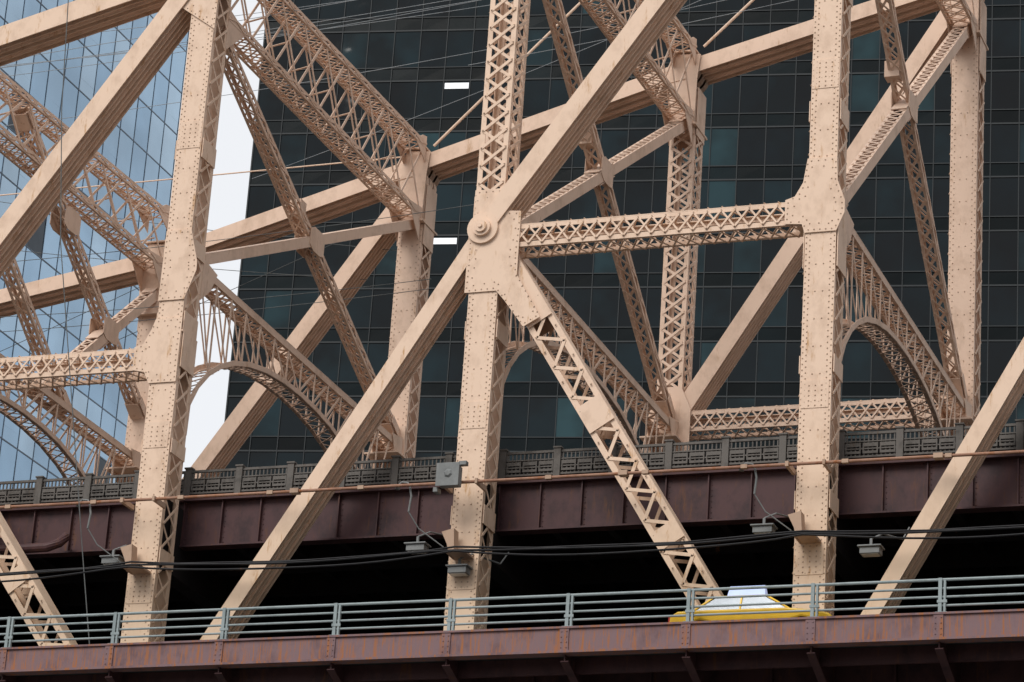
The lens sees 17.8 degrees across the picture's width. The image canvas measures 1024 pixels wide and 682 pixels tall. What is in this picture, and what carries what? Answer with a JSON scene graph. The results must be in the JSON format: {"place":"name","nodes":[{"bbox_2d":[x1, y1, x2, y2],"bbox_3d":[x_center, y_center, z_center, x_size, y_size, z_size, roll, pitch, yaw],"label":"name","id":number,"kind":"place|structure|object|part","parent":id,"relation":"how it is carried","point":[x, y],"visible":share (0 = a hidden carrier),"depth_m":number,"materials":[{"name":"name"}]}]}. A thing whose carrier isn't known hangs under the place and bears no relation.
{"place":"outdoors","nodes":[
{"label":"outdoors","id":0,"kind":"place"},
{"bbox_2d":[170,0,264,477],"label":"sky","id":1,"kind":"structure","parent":0,"point":[234,144],"materials":[{"name":"white"}]},
{"label":"ground","id":2,"kind":"structure","parent":0,"visible":0},
{"bbox_2d":[0,0,188,488],"bbox_3d":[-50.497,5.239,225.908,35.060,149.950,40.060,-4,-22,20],"label":"blue glass office tower","id":3,"kind":"structure","parent":2,"relation":"on","point":[138,144],"depth_m":232.05,"materials":[{"name":"glass"}]},
{"bbox_2d":[0,0,187,487],"bbox_3d":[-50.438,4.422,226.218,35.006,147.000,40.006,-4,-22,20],"label":"window glass","id":4,"kind":"structure","parent":3,"relation":"in","point":[8,453],"depth_m":232.28,"materials":[{"name":"blue glass"}]},
{"bbox_2d":[221,0,1023,476],"bbox_3d":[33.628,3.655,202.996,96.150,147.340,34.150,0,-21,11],"label":"dark glass office tower","id":5,"kind":"structure","parent":2,"relation":"on","point":[757,142],"depth_m":193.59,"materials":[{"name":"glass"}]},
{"bbox_2d":[433,83,468,243],"bbox_3d":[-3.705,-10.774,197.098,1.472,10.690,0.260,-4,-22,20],"label":"lit windows","id":6,"kind":"structure","parent":5,"relation":"in","point":[447,85],"depth_m":198.78,"materials":[{"name":"white glass"}]},
{"bbox_2d":[221,0,1023,476],"bbox_3d":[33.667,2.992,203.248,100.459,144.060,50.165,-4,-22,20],"label":"window glass","id":7,"kind":"structure","parent":5,"relation":"in","point":[1006,41],"depth_m":193.56,"materials":[{"name":"black glass"}]},
{"bbox_3d":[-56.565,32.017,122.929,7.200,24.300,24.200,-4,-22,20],"label":"stone bridge pier","id":8,"kind":"object","parent":2,"relation":"on","visible":0},
{"bbox_2d":[0,0,1023,681],"bbox_3d":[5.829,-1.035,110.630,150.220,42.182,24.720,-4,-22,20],"label":"steel truss bridge","id":9,"kind":"structure","parent":8,"relation":"on","point":[494,274],"depth_m":106.60,"materials":[{"name":"beige paint"}]},
{"bbox_2d":[0,532,70,554],"bbox_3d":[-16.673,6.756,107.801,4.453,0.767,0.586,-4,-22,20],"label":"drain pipe","id":10,"kind":"object","parent":9,"relation":"attached to","point":[61,540],"visible":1,"depth_m":107.08,"materials":[{"name":"brown metal"}]},
{"bbox_2d":[99,545,126,564],"bbox_3d":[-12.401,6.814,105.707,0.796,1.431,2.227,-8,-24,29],"label":"bridge floodlight","id":11,"kind":"object","parent":9,"relation":"attached to","point":[107,559],"visible":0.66,"depth_m":104.72,"materials":[{"name":"grey metal"}]},
{"bbox_2d":[404,531,442,553],"bbox_3d":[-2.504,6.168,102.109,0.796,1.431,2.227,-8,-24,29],"label":"bridge floodlight","id":12,"kind":"object","parent":9,"relation":"attached to","point":[417,545],"visible":0.83,"depth_m":101.13,"materials":[{"name":"grey metal"}]},
{"bbox_2d":[433,460,468,494],"bbox_3d":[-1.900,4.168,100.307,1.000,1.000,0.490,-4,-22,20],"label":"electrical junction box","id":13,"kind":"object","parent":9,"relation":"attached to","point":[448,474],"visible":1,"depth_m":100.19,"materials":[{"name":"grey metal"}]},
{"bbox_2d":[445,552,508,576],"bbox_3d":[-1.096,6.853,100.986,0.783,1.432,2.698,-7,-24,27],"label":"bridge floodlight","id":14,"kind":"object","parent":9,"relation":"attached to","point":[458,569],"visible":0.99,"depth_m":99.81,"materials":[{"name":"grey metal"}]},
{"bbox_2d":[0,419,1023,505],"bbox_3d":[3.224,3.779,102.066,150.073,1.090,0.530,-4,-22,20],"label":"bridge fence","id":15,"kind":"object","parent":9,"relation":"on","point":[783,450],"visible":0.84,"depth_m":102.79,"materials":[{"name":"grey metal"}]},
{"bbox_2d":[0,575,1023,647],"bbox_3d":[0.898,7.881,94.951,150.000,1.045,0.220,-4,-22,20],"label":"pipe railing","id":16,"kind":"object","parent":9,"relation":"on","point":[223,633],"visible":1,"depth_m":95.25,"materials":[{"name":"grey metal"}]},
{"bbox_2d":[0,0,1023,643],"bbox_3d":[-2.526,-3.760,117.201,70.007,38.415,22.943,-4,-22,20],"label":"overhead cables","id":17,"kind":"object","parent":9,"relation":"attached to","point":[134,566],"visible":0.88,"depth_m":101.15,"materials":[{"name":"black rubber"}]},
{"bbox_2d":[0,450,1023,510],"bbox_3d":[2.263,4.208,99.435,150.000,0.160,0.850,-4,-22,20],"label":"conduit pipe","id":18,"kind":"object","parent":9,"relation":"attached to","point":[788,465],"visible":1,"depth_m":99.70,"materials":[{"name":"beige metal"}]},
{"bbox_2d":[76,499,120,562],"bbox_3d":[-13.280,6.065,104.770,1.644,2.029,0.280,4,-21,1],"label":"gooseneck arm","id":19,"kind":"object","parent":18,"relation":"attached to","point":[89,519],"visible":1,"depth_m":104.71},
{"bbox_2d":[395,481,443,546],"bbox_3d":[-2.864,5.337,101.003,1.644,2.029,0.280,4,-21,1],"label":"cable","id":20,"kind":"object","parent":18,"relation":"attached to","point":[398,488],"visible":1,"depth_m":100.94,"materials":[{"name":"grey metal"}]},
{"bbox_2d":[739,462,790,530],"bbox_3d":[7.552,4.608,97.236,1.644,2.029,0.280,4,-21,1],"label":"gooseneck arm","id":21,"kind":"object","parent":18,"relation":"attached to","point":[756,477],"visible":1,"depth_m":97.18},
{"bbox_2d":[668,585,831,621],"bbox_3d":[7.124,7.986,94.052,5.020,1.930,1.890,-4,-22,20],"label":"yellow taxi","id":22,"kind":"object","parent":9,"relation":"on","point":[746,600],"visible":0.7,"depth_m":93.51,"materials":[{"name":"paint"}]},
{"bbox_3d":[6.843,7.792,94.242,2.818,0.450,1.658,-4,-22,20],"label":"windows","id":23,"kind":"part","parent":22,"relation":"part of","materials":[{"name":"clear glass"}]},
{"bbox_2d":[750,513,788,533],"bbox_3d":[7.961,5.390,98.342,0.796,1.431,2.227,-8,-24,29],"label":"bridge floodlight","id":24,"kind":"object","parent":9,"relation":"attached to","point":[763,527],"visible":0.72,"depth_m":97.36,"materials":[{"name":"grey metal"}]},
{"bbox_2d":[857,527,909,556],"bbox_3d":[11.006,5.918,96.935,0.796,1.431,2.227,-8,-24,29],"label":"bridge floodlight","id":25,"kind":"object","parent":9,"relation":"attached to","point":[871,549],"visible":0.85,"depth_m":95.97,"materials":[{"name":"grey metal"}]}
]}

